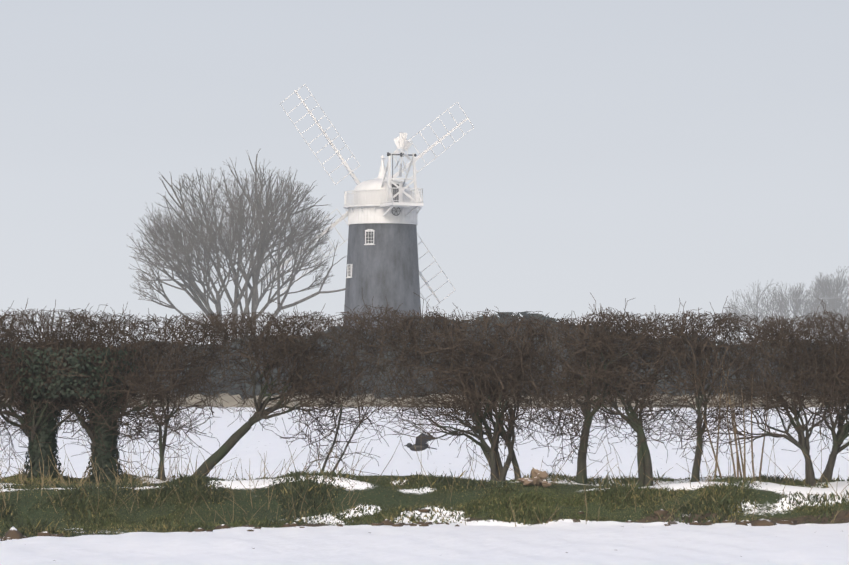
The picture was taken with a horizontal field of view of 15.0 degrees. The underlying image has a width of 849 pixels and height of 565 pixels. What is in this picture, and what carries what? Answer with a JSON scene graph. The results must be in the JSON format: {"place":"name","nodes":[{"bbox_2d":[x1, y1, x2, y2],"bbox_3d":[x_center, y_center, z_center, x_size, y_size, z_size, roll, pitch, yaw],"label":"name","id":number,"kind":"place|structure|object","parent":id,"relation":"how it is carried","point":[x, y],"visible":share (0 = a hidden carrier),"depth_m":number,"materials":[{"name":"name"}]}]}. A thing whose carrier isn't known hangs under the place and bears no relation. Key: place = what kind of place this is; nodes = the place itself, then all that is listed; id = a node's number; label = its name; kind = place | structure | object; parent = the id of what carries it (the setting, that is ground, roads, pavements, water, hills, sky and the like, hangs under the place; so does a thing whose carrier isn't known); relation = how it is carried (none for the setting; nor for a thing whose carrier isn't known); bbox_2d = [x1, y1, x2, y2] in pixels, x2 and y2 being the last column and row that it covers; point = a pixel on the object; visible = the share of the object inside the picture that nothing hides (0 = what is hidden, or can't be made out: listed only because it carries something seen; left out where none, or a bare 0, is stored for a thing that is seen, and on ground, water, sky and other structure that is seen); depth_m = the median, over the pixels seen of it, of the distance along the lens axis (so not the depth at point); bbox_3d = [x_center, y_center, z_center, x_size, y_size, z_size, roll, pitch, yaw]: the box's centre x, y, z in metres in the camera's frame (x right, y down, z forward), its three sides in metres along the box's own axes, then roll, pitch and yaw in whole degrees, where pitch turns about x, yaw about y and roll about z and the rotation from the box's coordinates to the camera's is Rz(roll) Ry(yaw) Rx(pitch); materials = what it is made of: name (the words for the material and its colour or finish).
{"place":"outdoors","nodes":[
{"label":"outdoors","id":0,"kind":"place"},
{"bbox_2d":[404,433,436,450],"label":"flying bird","id":1,"kind":"object","parent":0,"point":[420,446],"visible":0.77,"depth_m":66.73},
{"bbox_2d":[0,407,848,564],"bbox_3d":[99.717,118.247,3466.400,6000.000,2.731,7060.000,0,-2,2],"label":"snow field","id":2,"kind":"structure","parent":0,"point":[573,541],"depth_m":47.91,"materials":[{"name":"white snow"}]},
{"bbox_2d":[0,347,162,481],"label":"ivy leaves","id":3,"kind":"object","parent":2,"relation":"on","point":[103,461],"visible":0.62,"depth_m":49.98,"materials":[{"name":"green plant"}]},
{"bbox_2d":[126,149,352,341],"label":"tree","id":4,"kind":"object","parent":2,"relation":"on","point":[176,228],"depth_m":199.78,"materials":[{"name":"grey plant"}]},
{"bbox_2d":[260,84,473,331],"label":"windmill","id":5,"kind":"object","parent":2,"relation":"on","point":[382,212],"visible":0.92,"depth_m":218.24,"materials":[{"name":"brick"}]},
{"bbox_2d":[0,393,847,407],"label":"hedgerow","id":6,"kind":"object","parent":2,"relation":"on","point":[231,400],"visible":0.1,"depth_m":177.89,"materials":[{"name":"brown plant"}]},
{"bbox_2d":[0,292,848,486],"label":"hedge","id":7,"kind":"object","parent":2,"relation":"on","point":[520,369],"depth_m":49.86,"materials":[{"name":"black plant"}]},
{"bbox_2d":[0,311,848,399],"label":"hedge treeline","id":8,"kind":"object","parent":2,"relation":"on","point":[258,386],"visible":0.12,"depth_m":180.89,"materials":[{"name":"brown plant"}]},
{"bbox_2d":[0,424,848,526],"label":"dry grass stems","id":9,"kind":"object","parent":2,"relation":"on","point":[96,478],"visible":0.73,"depth_m":48.86,"materials":[{"name":"plant"}]},
{"bbox_2d":[0,509,848,540],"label":"soil clods","id":10,"kind":"object","parent":2,"relation":"on","point":[12,533],"visible":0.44,"depth_m":46.14,"materials":[{"name":"brown soil"}]},
{"bbox_2d":[154,351,712,398],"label":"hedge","id":11,"kind":"object","parent":2,"relation":"on","point":[424,387],"depth_m":183.83,"materials":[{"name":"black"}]},
{"bbox_2d":[518,467,550,486],"bbox_3d":[1.677,2.964,49.177,0.434,0.294,0.780,0,-2,-6],"label":"rubble pile","id":12,"kind":"object","parent":2,"relation":"on","point":[543,482],"visible":0.92,"depth_m":48.88,"materials":[{"name":"stone"}]},
{"bbox_2d":[686,357,769,480],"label":"pale shrub stems","id":13,"kind":"object","parent":2,"relation":"on","point":[738,461],"visible":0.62,"depth_m":49.71,"materials":[{"name":"beige plant"}]},
{"bbox_2d":[724,266,848,344],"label":"trees","id":14,"kind":"object","parent":2,"relation":"on","point":[817,292],"depth_m":600.29,"materials":[{"name":"grey plant"}]},
{"bbox_2d":[0,464,848,537],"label":"bank grass","id":15,"kind":"structure","parent":0,"point":[84,516],"depth_m":47.99,"materials":[{"name":"green plant"}]},
{"bbox_2d":[0,0,848,346],"label":"sky","id":16,"kind":"structure","parent":0,"point":[659,153],"materials":[{"name":"grey"}]},
{"bbox_2d":[779,293,848,298],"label":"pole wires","id":17,"kind":"object","parent":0,"point":[815,298],"visible":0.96,"depth_m":392.16,"materials":[{"name":"grey metal"}]}
]}

